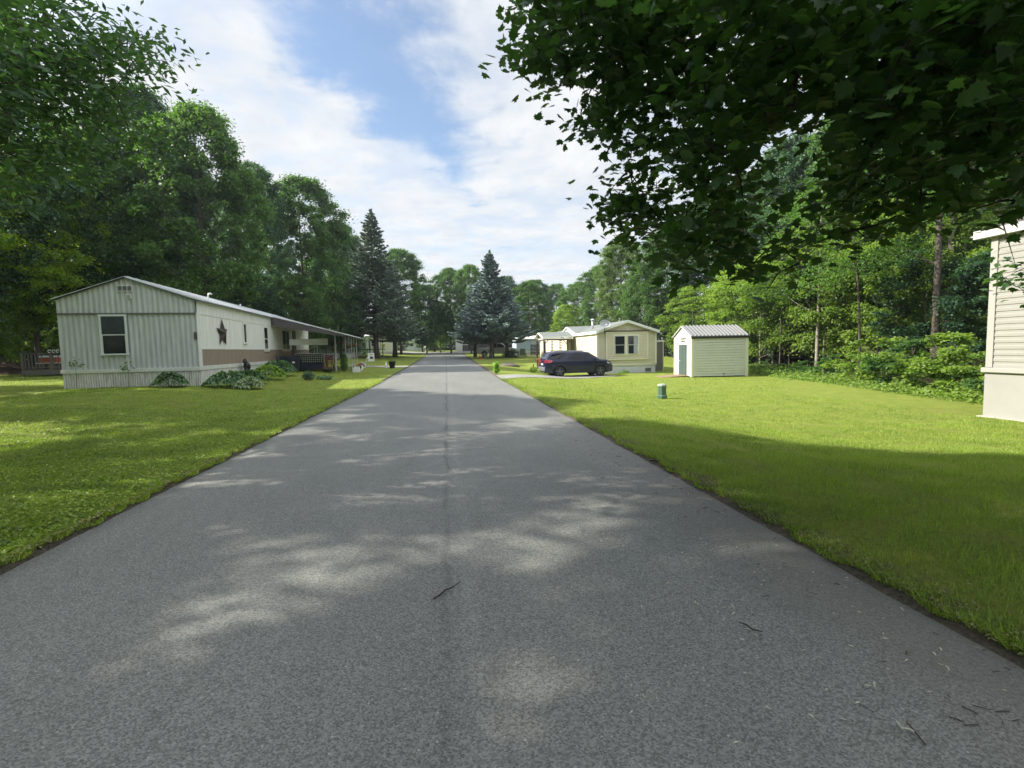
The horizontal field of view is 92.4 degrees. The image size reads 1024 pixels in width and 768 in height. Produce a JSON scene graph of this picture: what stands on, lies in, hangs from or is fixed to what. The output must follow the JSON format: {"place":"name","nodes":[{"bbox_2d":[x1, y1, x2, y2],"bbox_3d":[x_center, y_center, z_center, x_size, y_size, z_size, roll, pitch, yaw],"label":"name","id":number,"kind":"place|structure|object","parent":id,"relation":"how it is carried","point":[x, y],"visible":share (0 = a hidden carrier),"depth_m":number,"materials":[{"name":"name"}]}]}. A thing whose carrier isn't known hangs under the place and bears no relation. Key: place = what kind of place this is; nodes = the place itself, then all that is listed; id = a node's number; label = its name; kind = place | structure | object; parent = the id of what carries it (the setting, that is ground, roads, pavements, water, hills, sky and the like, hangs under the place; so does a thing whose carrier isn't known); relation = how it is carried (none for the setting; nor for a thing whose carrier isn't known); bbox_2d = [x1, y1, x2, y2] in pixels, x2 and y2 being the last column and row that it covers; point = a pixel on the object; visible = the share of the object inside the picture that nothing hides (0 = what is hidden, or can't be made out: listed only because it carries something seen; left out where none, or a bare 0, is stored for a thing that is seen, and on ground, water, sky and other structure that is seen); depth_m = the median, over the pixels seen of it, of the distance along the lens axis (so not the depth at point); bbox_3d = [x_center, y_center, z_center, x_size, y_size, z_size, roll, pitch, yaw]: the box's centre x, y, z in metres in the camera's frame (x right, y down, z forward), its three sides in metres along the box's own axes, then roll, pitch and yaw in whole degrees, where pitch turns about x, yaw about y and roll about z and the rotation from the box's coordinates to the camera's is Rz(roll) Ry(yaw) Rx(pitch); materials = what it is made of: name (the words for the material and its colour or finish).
{"place":"outdoors","nodes":[
{"label":"outdoors","id":0,"kind":"place"},
{"bbox_2d":[0,0,880,347],"label":"sky","id":1,"kind":"structure","parent":0,"point":[389,104],"materials":[{"name":"blue"}]},
{"bbox_2d":[476,343,517,356],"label":"pickup truck","id":2,"kind":"object","parent":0,"point":[499,348],"visible":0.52,"depth_m":65.39,"materials":[{"name":"white paint"}]},
{"bbox_2d":[0,353,1023,767],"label":"road","id":3,"kind":"structure","parent":0,"point":[272,603],"depth_m":2.77,"materials":[{"name":"grey asphalt"}]},
{"bbox_2d":[569,421,1018,725],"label":"twig litter","id":4,"kind":"object","parent":3,"relation":"on","point":[888,607],"visible":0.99,"depth_m":2.33,"materials":[{"name":"brown wood"}]},
{"bbox_2d":[0,347,1023,668],"bbox_3d":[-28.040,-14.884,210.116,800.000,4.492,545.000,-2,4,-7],"label":"ground","id":5,"kind":"structure","parent":0,"point":[940,409],"depth_m":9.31,"materials":[{"name":"green plant"}]},
{"bbox_2d":[0,257,55,362],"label":"broadleaf tree","id":6,"kind":"object","parent":5,"relation":"on","point":[7,347],"visible":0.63,"depth_m":31.21,"materials":[{"name":"green plant"}]},
{"bbox_2d":[1,298,59,369],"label":"broadleaf tree","id":7,"kind":"object","parent":5,"relation":"on","point":[52,344],"visible":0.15,"depth_m":35.15,"materials":[{"name":"green plant"}]},
{"bbox_2d":[19,353,61,376],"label":"deck","id":8,"kind":"structure","parent":5,"relation":"on","point":[52,371],"depth_m":29.27,"materials":[{"name":"brown wood"}]},
{"bbox_2d":[0,107,110,338],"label":"broadleaf tree","id":9,"kind":"object","parent":5,"relation":"on","point":[50,216],"visible":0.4,"depth_m":30.34,"materials":[{"name":"green plant"}]},
{"bbox_2d":[0,156,117,370],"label":"broadleaf tree","id":10,"kind":"object","parent":5,"relation":"on","point":[41,281],"visible":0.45,"depth_m":31.46,"materials":[{"name":"green plant"}]},
{"bbox_2d":[0,114,156,327],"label":"broadleaf tree","id":11,"kind":"object","parent":5,"relation":"on","point":[106,251],"visible":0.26,"depth_m":33.72,"materials":[{"name":"green plant"}]},
{"bbox_2d":[0,0,209,242],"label":"broadleaf tree","id":12,"kind":"object","parent":5,"relation":"on","point":[20,80],"visible":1,"depth_m":6.86,"materials":[{"name":"green plant"}]},
{"bbox_2d":[60,81,220,291],"bbox_3d":[-29.220,-12.203,39.315,10.758,22.553,11.222,-4,5,-33],"label":"broadleaf tree","id":13,"kind":"object","parent":5,"relation":"on","point":[178,259],"visible":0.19,"depth_m":36.83,"materials":[{"name":"green plant"}]},
{"bbox_2d":[0,407,318,555],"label":"clover","id":14,"kind":"object","parent":5,"relation":"on","point":[33,534],"visible":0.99,"depth_m":6.68,"materials":[{"name":"green plant"}]},
{"bbox_2d":[149,371,189,386],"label":"hosta plant","id":15,"kind":"object","parent":5,"relation":"on","point":[175,376],"visible":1,"depth_m":18.42,"materials":[{"name":"green plant"}]},
{"bbox_2d":[107,162,245,280],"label":"broadleaf tree","id":16,"kind":"object","parent":5,"relation":"on","point":[228,234],"visible":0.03,"depth_m":59.06,"materials":[{"name":"green plant"}]},
{"bbox_2d":[98,95,280,307],"bbox_3d":[-23.653,-10.735,36.725,10.991,19.760,10.824,-4,5,-31],"label":"broadleaf tree","id":17,"kind":"object","parent":5,"relation":"on","point":[235,182],"visible":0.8,"depth_m":34.88,"materials":[{"name":"green plant"}]},
{"bbox_2d":[0,378,385,566],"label":"verge grass","id":18,"kind":"structure","parent":5,"relation":"on","point":[123,507],"depth_m":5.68,"materials":[{"name":"green plant"}]},
{"bbox_2d":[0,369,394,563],"bbox_3d":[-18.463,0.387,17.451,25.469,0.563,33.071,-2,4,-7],"label":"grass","id":19,"kind":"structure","parent":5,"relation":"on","point":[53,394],"depth_m":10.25,"materials":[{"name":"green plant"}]},
{"bbox_2d":[50,276,359,388],"bbox_3d":[-14.803,-2.603,29.777,9.172,4.654,21.620,-2,4,-11],"label":"mobile home","id":20,"kind":"object","parent":5,"relation":"on","point":[150,330],"visible":0.74,"depth_m":19.07,"materials":[{"name":"grey metal"}]},
{"bbox_2d":[98,314,129,354],"bbox_3d":[-15.206,-1.874,18.718,0.980,1.550,0.057,-2,4,-11],"label":"window","id":21,"kind":"structure","parent":20,"relation":"in","point":[113,333],"depth_m":18.73,"materials":[{"name":"white"}]},
{"bbox_2d":[200,370,249,386],"bbox_3d":[-11.200,-0.214,19.378,1.894,0.679,1.872,-2,4,-7],"label":"hosta plant","id":22,"kind":"object","parent":5,"relation":"on","point":[217,378],"visible":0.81,"depth_m":18.98,"materials":[{"name":"green plant"}]},
{"bbox_2d":[232,376,264,388],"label":"hosta plant","id":23,"kind":"object","parent":5,"relation":"on","point":[244,381],"visible":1,"depth_m":18.75,"materials":[{"name":"green plant"}]},
{"bbox_2d":[208,266,291,319],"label":"broadleaf tree","id":24,"kind":"object","parent":5,"relation":"on","point":[269,302],"visible":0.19,"depth_m":42.79,"materials":[{"name":"green plant"}]},
{"bbox_2d":[205,159,301,319],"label":"broadleaf tree","id":25,"kind":"object","parent":5,"relation":"on","point":[278,254],"visible":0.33,"depth_m":46.85,"materials":[{"name":"green plant"}]},
{"bbox_2d":[248,364,287,378],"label":"hosta plant","id":26,"kind":"object","parent":5,"relation":"on","point":[280,372],"visible":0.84,"depth_m":23.79,"materials":[{"name":"green plant"}]},
{"bbox_2d":[260,360,298,374],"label":"hosta plant","id":27,"kind":"object","parent":5,"relation":"on","point":[284,364],"visible":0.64,"depth_m":26.55,"materials":[{"name":"green plant"}]},
{"bbox_2d":[276,356,300,371],"bbox_3d":[-13.934,-1.270,30.665,1.356,0.980,0.592,-2,4,-11],"label":"barbecue grill","id":28,"kind":"object","parent":5,"relation":"on","point":[295,361],"visible":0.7,"depth_m":30.44,"materials":[{"name":"black metal"}]},
{"bbox_2d":[266,274,337,352],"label":"broadleaf tree","id":29,"kind":"object","parent":5,"relation":"on","point":[311,295],"visible":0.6,"depth_m":48.37,"materials":[{"name":"green plant"}]},
{"bbox_2d":[253,172,357,334],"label":"broadleaf tree","id":30,"kind":"object","parent":5,"relation":"on","point":[329,229],"visible":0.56,"depth_m":52.16,"materials":[{"name":"green plant"}]},
{"bbox_2d":[289,338,327,369],"bbox_3d":[-12.992,-1.843,31.497,2.240,2.093,1.382,-3,4,-21],"label":"swing seat","id":31,"kind":"object","parent":5,"relation":"on","point":[309,361],"visible":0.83,"depth_m":31.28,"materials":[{"name":"grey"}]},
{"bbox_2d":[316,331,362,358],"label":"mobile home","id":32,"kind":"object","parent":5,"relation":"on","point":[329,352],"visible":0.24,"depth_m":58.14,"materials":[{"name":"grey"}]},
{"bbox_2d":[307,222,372,337],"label":"broadleaf tree","id":33,"kind":"object","parent":5,"relation":"on","point":[347,253],"visible":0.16,"depth_m":69.14,"materials":[{"name":"green plant"}]},
{"bbox_2d":[318,281,370,357],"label":"broadleaf tree","id":34,"kind":"object","parent":5,"relation":"on","point":[353,295],"visible":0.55,"depth_m":56.35,"materials":[{"name":"green plant"}]},
{"bbox_2d":[329,208,417,357],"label":"spruce tree","id":35,"kind":"object","parent":5,"relation":"on","point":[374,259],"visible":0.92,"depth_m":58.73,"materials":[{"name":"green plant"}]},
{"bbox_2d":[364,335,392,353],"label":"mobile home","id":36,"kind":"object","parent":5,"relation":"on","point":[388,347],"visible":0.3,"depth_m":77.98,"materials":[{"name":"white"}]},
{"bbox_2d":[361,265,429,356],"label":"spruce tree","id":37,"kind":"object","parent":5,"relation":"on","point":[402,336],"visible":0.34,"depth_m":67.64,"materials":[{"name":"green plant"}]},
{"bbox_2d":[366,248,433,353],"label":"broadleaf tree","id":38,"kind":"object","parent":5,"relation":"on","point":[411,264],"visible":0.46,"depth_m":80.42,"materials":[{"name":"green plant"}]},
{"bbox_2d":[407,284,446,352],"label":"broadleaf tree","id":39,"kind":"object","parent":5,"relation":"on","point":[432,335],"visible":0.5,"depth_m":89.14,"materials":[{"name":"green plant"}]},
{"bbox_2d":[427,267,471,352],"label":"broadleaf tree","id":40,"kind":"object","parent":5,"relation":"on","point":[441,284],"visible":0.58,"depth_m":88.59,"materials":[{"name":"green plant"}]},
{"bbox_2d":[444,263,483,353],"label":"broadleaf tree","id":41,"kind":"object","parent":5,"relation":"on","point":[462,278],"visible":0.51,"depth_m":81.52,"materials":[{"name":"green plant"}]},
{"bbox_2d":[447,283,489,357],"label":"spruce tree","id":42,"kind":"object","parent":5,"relation":"on","point":[465,337],"visible":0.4,"depth_m":63.30,"materials":[{"name":"green plant"}]},
{"bbox_2d":[310,311,668,350],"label":"woodland","id":43,"kind":"object","parent":5,"relation":"on","point":[447,347],"visible":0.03,"depth_m":127.43,"materials":[{"name":"green plant"}]},
{"bbox_2d":[456,250,525,357],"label":"spruce tree","id":44,"kind":"object","parent":5,"relation":"on","point":[489,284],"visible":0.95,"depth_m":58.84,"materials":[{"name":"green plant"}]},
{"bbox_2d":[477,280,539,356],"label":"spruce tree","id":45,"kind":"object","parent":5,"relation":"on","point":[512,335],"visible":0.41,"depth_m":61.09,"materials":[{"name":"green plant"}]},
{"bbox_2d":[512,336,539,355],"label":"mobile home","id":46,"kind":"object","parent":5,"relation":"on","point":[528,342],"visible":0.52,"depth_m":68.21,"materials":[{"name":"grey"}]},
{"bbox_2d":[511,280,552,335],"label":"broadleaf tree","id":47,"kind":"object","parent":5,"relation":"on","point":[524,297],"visible":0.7,"depth_m":77.15,"materials":[{"name":"green plant"}]},
{"bbox_2d":[515,279,554,335],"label":"broadleaf tree","id":48,"kind":"object","parent":5,"relation":"on","point":[545,288],"visible":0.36,"depth_m":116.79,"materials":[{"name":"green plant"}]},
{"bbox_2d":[539,283,577,330],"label":"broadleaf tree","id":49,"kind":"object","parent":5,"relation":"on","point":[555,289],"visible":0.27,"depth_m":121.36,"materials":[{"name":"green plant"}]},
{"bbox_2d":[547,304,582,331],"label":"broadleaf tree","id":50,"kind":"object","parent":5,"relation":"on","point":[556,316],"visible":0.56,"depth_m":72.73,"materials":[{"name":"green plant"}]},
{"bbox_2d":[555,281,595,326],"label":"broadleaf tree","id":51,"kind":"object","parent":5,"relation":"on","point":[572,288],"visible":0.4,"depth_m":98.17,"materials":[{"name":"green plant"}]},
{"bbox_2d":[534,319,659,372],"bbox_3d":[5.347,-3.297,44.610,7.297,4.440,21.530,-2,4,-7],"label":"mobile home","id":52,"kind":"object","parent":5,"relation":"on","point":[629,346],"visible":0.78,"depth_m":34.55,"materials":[{"name":"beige"}]},
{"bbox_2d":[614,336,624,353],"bbox_3d":[7.525,-2.720,34.205,0.820,1.300,0.057,-2,4,-7],"label":"window","id":53,"kind":"structure","parent":52,"relation":"in","point":[619,341],"depth_m":34.22,"materials":[{"name":"grey glass"}]},
{"bbox_2d":[627,335,638,353],"bbox_3d":[8.456,-2.747,34.327,0.820,1.300,0.057,-2,4,-7],"label":"window","id":54,"kind":"structure","parent":52,"relation":"in","point":[632,340],"depth_m":34.34,"materials":[{"name":"grey"}]},
{"bbox_2d":[572,264,622,325],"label":"broadleaf tree","id":55,"kind":"object","parent":5,"relation":"on","point":[588,315],"visible":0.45,"depth_m":85.01,"materials":[{"name":"green plant"}]},
{"bbox_2d":[592,240,644,322],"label":"broadleaf tree","id":56,"kind":"object","parent":5,"relation":"on","point":[612,268],"visible":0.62,"depth_m":66.51,"materials":[{"name":"green plant"}]},
{"bbox_2d":[614,267,669,336],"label":"broadleaf tree","id":57,"kind":"object","parent":5,"relation":"on","point":[628,300],"visible":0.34,"depth_m":61.15,"materials":[{"name":"green plant"}]},
{"bbox_2d":[655,340,663,370],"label":"storage shed","id":58,"kind":"structure","parent":5,"relation":"on","point":[659,365],"depth_m":36.31,"materials":[{"name":"white paint"}]},
{"bbox_2d":[624,231,708,353],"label":"broadleaf tree","id":59,"kind":"object","parent":5,"relation":"on","point":[653,309],"visible":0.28,"depth_m":57.18,"materials":[{"name":"green plant"}]},
{"bbox_2d":[653,284,722,354],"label":"broadleaf tree","id":60,"kind":"object","parent":5,"relation":"on","point":[690,306],"visible":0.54,"depth_m":45.56,"materials":[{"name":"green plant"}]},
{"bbox_2d":[663,201,736,324],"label":"broadleaf tree","id":61,"kind":"object","parent":5,"relation":"on","point":[705,277],"visible":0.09,"depth_m":51.55,"materials":[{"name":"green plant"}]},
{"bbox_2d":[672,324,749,376],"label":"garden shed","id":62,"kind":"structure","parent":5,"relation":"on","point":[713,350],"depth_m":29.29,"materials":[{"name":"yellow"}]},
{"bbox_2d":[679,345,686,374],"bbox_3d":[10.568,-1.470,30.425,0.087,1.830,1.060,-1,4,-2],"label":"door","id":63,"kind":"structure","parent":62,"relation":"in","point":[682,349],"depth_m":30.40,"materials":[{"name":"green"}]},
{"bbox_2d":[689,174,783,319],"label":"broadleaf tree","id":64,"kind":"object","parent":5,"relation":"on","point":[747,211],"visible":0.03,"depth_m":47.07,"materials":[{"name":"green plant"}]},
{"bbox_2d":[698,264,776,358],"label":"young tree","id":65,"kind":"object","parent":5,"relation":"on","point":[715,314],"visible":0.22,"depth_m":37.80,"materials":[{"name":"green plant"}]},
{"bbox_2d":[478,0,1023,307],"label":"maple tree","id":66,"kind":"object","parent":5,"relation":"on","point":[945,78],"visible":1,"depth_m":3.48,"materials":[{"name":"green plant"}]},
{"bbox_2d":[708,254,808,362],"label":"young tree","id":67,"kind":"object","parent":5,"relation":"on","point":[732,310],"visible":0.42,"depth_m":34.72,"materials":[{"name":"green plant"}]},
{"bbox_2d":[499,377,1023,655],"bbox_3d":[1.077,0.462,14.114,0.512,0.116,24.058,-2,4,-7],"label":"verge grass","id":68,"kind":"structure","parent":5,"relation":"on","point":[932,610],"depth_m":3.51,"materials":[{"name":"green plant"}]},
{"bbox_2d":[710,205,818,365],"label":"young tree","id":69,"kind":"object","parent":5,"relation":"on","point":[778,222],"visible":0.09,"depth_m":38.09,"materials":[{"name":"green plant"}]},
{"bbox_2d":[725,187,822,363],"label":"slim tree","id":70,"kind":"object","parent":5,"relation":"on","point":[756,289],"visible":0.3,"depth_m":32.22,"materials":[{"name":"green plant"}]},
{"bbox_2d":[744,133,838,306],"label":"broadleaf tree","id":71,"kind":"object","parent":5,"relation":"on","point":[790,150],"visible":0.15,"depth_m":42.90,"materials":[{"name":"green plant"}]},
{"bbox_2d":[739,230,844,366],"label":"young tree","id":72,"kind":"object","parent":5,"relation":"on","point":[789,337],"visible":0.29,"depth_m":33.09,"materials":[{"name":"green plant"}]},
{"bbox_2d":[740,187,850,362],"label":"young tree","id":73,"kind":"object","parent":5,"relation":"on","point":[762,241],"visible":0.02,"depth_m":37.66,"materials":[{"name":"green plant"}]},
{"bbox_2d":[753,183,860,365],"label":"birch tree","id":74,"kind":"object","parent":5,"relation":"on","point":[817,330],"visible":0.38,"depth_m":29.73,"materials":[{"name":"green plant"}]},
{"bbox_2d":[782,360,839,376],"bbox_3d":[16.741,-0.761,26.945,2.708,1.147,3.042,-1,4,-3],"label":"leafy bush","id":75,"kind":"object","parent":5,"relation":"on","point":[800,366],"visible":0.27,"depth_m":27.30,"materials":[{"name":"green plant"}]},
{"bbox_2d":[636,267,986,372],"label":"woodland","id":76,"kind":"object","parent":5,"relation":"on","point":[784,359],"visible":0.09,"depth_m":42.76,"materials":[{"name":"green plant"}]},
{"bbox_2d":[767,207,887,371],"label":"young tree","id":77,"kind":"object","parent":5,"relation":"on","point":[807,315],"visible":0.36,"depth_m":30.25,"materials":[{"name":"green plant"}]},
{"bbox_2d":[770,111,886,296],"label":"broadleaf tree","id":78,"kind":"object","parent":5,"relation":"on","point":[816,148],"visible":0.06,"depth_m":40.17,"materials":[{"name":"green plant"}]},
{"bbox_2d":[752,190,924,370],"bbox_3d":[16.108,-5.483,24.519,7.537,11.304,6.217,1,5,28],"label":"slim tree","id":79,"kind":"object","parent":5,"relation":"on","point":[863,265],"visible":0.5,"depth_m":24.84,"materials":[{"name":"green plant"}]},
{"bbox_2d":[807,352,887,379],"bbox_3d":[16.863,-0.761,24.282,3.200,1.606,3.595,-4,5,-37],"label":"leafy bush","id":80,"kind":"object","parent":5,"relation":"on","point":[815,369],"visible":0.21,"depth_m":24.72,"materials":[{"name":"green plant"}]},
{"bbox_2d":[805,230,921,367],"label":"young tree","id":81,"kind":"object","parent":5,"relation":"on","point":[832,333],"visible":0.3,"depth_m":28.63,"materials":[{"name":"green plant"}]},
{"bbox_2d":[748,362,983,404],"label":"undergrowth","id":82,"kind":"object","parent":5,"relation":"on","point":[899,386],"visible":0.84,"depth_m":19.96,"materials":[{"name":"green plant"}]},
{"bbox_2d":[820,336,923,383],"bbox_3d":[16.296,-0.921,22.030,3.692,2.409,4.148,0,4,19],"label":"leafy bush","id":83,"kind":"object","parent":5,"relation":"on","point":[867,375],"visible":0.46,"depth_m":21.94,"materials":[{"name":"green plant"}]},
{"bbox_2d":[817,176,963,373],"bbox_3d":[21.102,-6.090,27.845,7.112,11.826,6.680,-2,4,-7],"label":"slim tree","id":84,"kind":"object","parent":5,"relation":"on","point":[924,239],"visible":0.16,"depth_m":27.04,"materials":[{"name":"green plant"}]},
{"bbox_2d":[826,198,957,373],"bbox_3d":[21.137,-5.235,27.676,6.692,10.319,6.744,-3,5,-29],"label":"young tree","id":85,"kind":"object","parent":5,"relation":"on","point":[865,307],"visible":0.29,"depth_m":26.64,"materials":[{"name":"green plant"}]},
{"bbox_2d":[829,133,985,379],"bbox_3d":[19.683,-7.019,23.986,7.702,14.304,5.896,-2,4,-7],"label":"dark tree","id":86,"kind":"object","parent":5,"relation":"on","point":[937,264],"visible":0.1,"depth_m":23.62,"materials":[{"name":"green plant"}]},
{"bbox_2d":[857,338,977,386],"bbox_3d":[16.550,-0.734,20.024,4.148,2.294,3.692,-1,4,7],"label":"leafy bush","id":87,"kind":"object","parent":5,"relation":"on","point":[873,365],"visible":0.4,"depth_m":20.35,"materials":[{"name":"green plant"}]},
{"bbox_2d":[864,247,988,359],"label":"young tree","id":88,"kind":"object","parent":5,"relation":"on","point":[921,330],"visible":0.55,"depth_m":25.03,"materials":[{"name":"green plant"}]},
{"bbox_2d":[870,331,985,390],"bbox_3d":[15.762,-0.687,18.284,4.148,2.524,3.692,-3,4,-23],"label":"leafy bush","id":89,"kind":"object","parent":5,"relation":"on","point":[910,376],"visible":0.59,"depth_m":17.71,"materials":[{"name":"green plant"}]},
{"bbox_2d":[892,205,999,357],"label":"young tree","id":90,"kind":"object","parent":5,"relation":"on","point":[963,233],"visible":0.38,"depth_m":24.23,"materials":[{"name":"green plant"}]},
{"bbox_2d":[916,346,985,398],"bbox_3d":[15.687,-0.329,16.636,3.200,1.950,3.595,0,4,12],"label":"leafy bush","id":91,"kind":"object","parent":5,"relation":"on","point":[950,352],"visible":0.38,"depth_m":16.67,"materials":[{"name":"green plant"}]},
{"bbox_2d":[886,152,1019,363],"bbox_3d":[22.152,-7.242,24.205,6.792,14.619,6.533,-2,4,-7],"label":"dark tree","id":92,"kind":"object","parent":5,"relation":"on","point":[952,251],"visible":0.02,"depth_m":24.21,"materials":[{"name":"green plant"}]},
{"bbox_2d":[919,249,990,362],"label":"young tree","id":93,"kind":"object","parent":5,"relation":"on","point":[967,271],"visible":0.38,"depth_m":22.51,"materials":[{"name":"green plant"}]},
{"bbox_2d":[895,150,1020,333],"bbox_3d":[27.061,-6.940,26.834,10.151,13.739,9.908,0,4,11],"label":"young tree","id":94,"kind":"object","parent":5,"relation":"on","point":[976,241],"depth_m":25.96,"materials":[{"name":"green plant"}]},
{"bbox_2d":[951,372,983,392],"bbox_3d":[15.444,-0.010,14.929,3.042,1.491,2.708,1,5,30],"label":"leafy bush","id":95,"kind":"object","parent":5,"relation":"on","point":[975,382],"visible":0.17,"depth_m":15.29,"materials":[{"name":"green plant"}]},
{"bbox_2d":[971,217,1023,421],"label":"mobile home","id":96,"kind":"object","parent":5,"relation":"on","point":[1003,369],"visible":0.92,"depth_m":11.93,"materials":[{"name":"beige"}]},
{"bbox_2d":[496,374,613,378],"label":"driveway","id":97,"kind":"structure","parent":0,"point":[546,376],"depth_m":29.99,"materials":[{"name":"grey concrete"}]},
{"bbox_2d":[539,350,612,376],"bbox_3d":[4.201,-1.379,32.369,4.655,1.717,2.148,-2,4,-10],"label":"parked car","id":98,"kind":"object","parent":97,"relation":"on","point":[561,363],"visible":0.99,"depth_m":31.50,"materials":[{"name":"blue paint"}]},
{"bbox_2d":[519,425,1006,742],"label":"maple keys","id":99,"kind":"object","parent":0,"point":[748,628],"visible":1,"depth_m":2.78,"materials":[{"name":"brown plant"}]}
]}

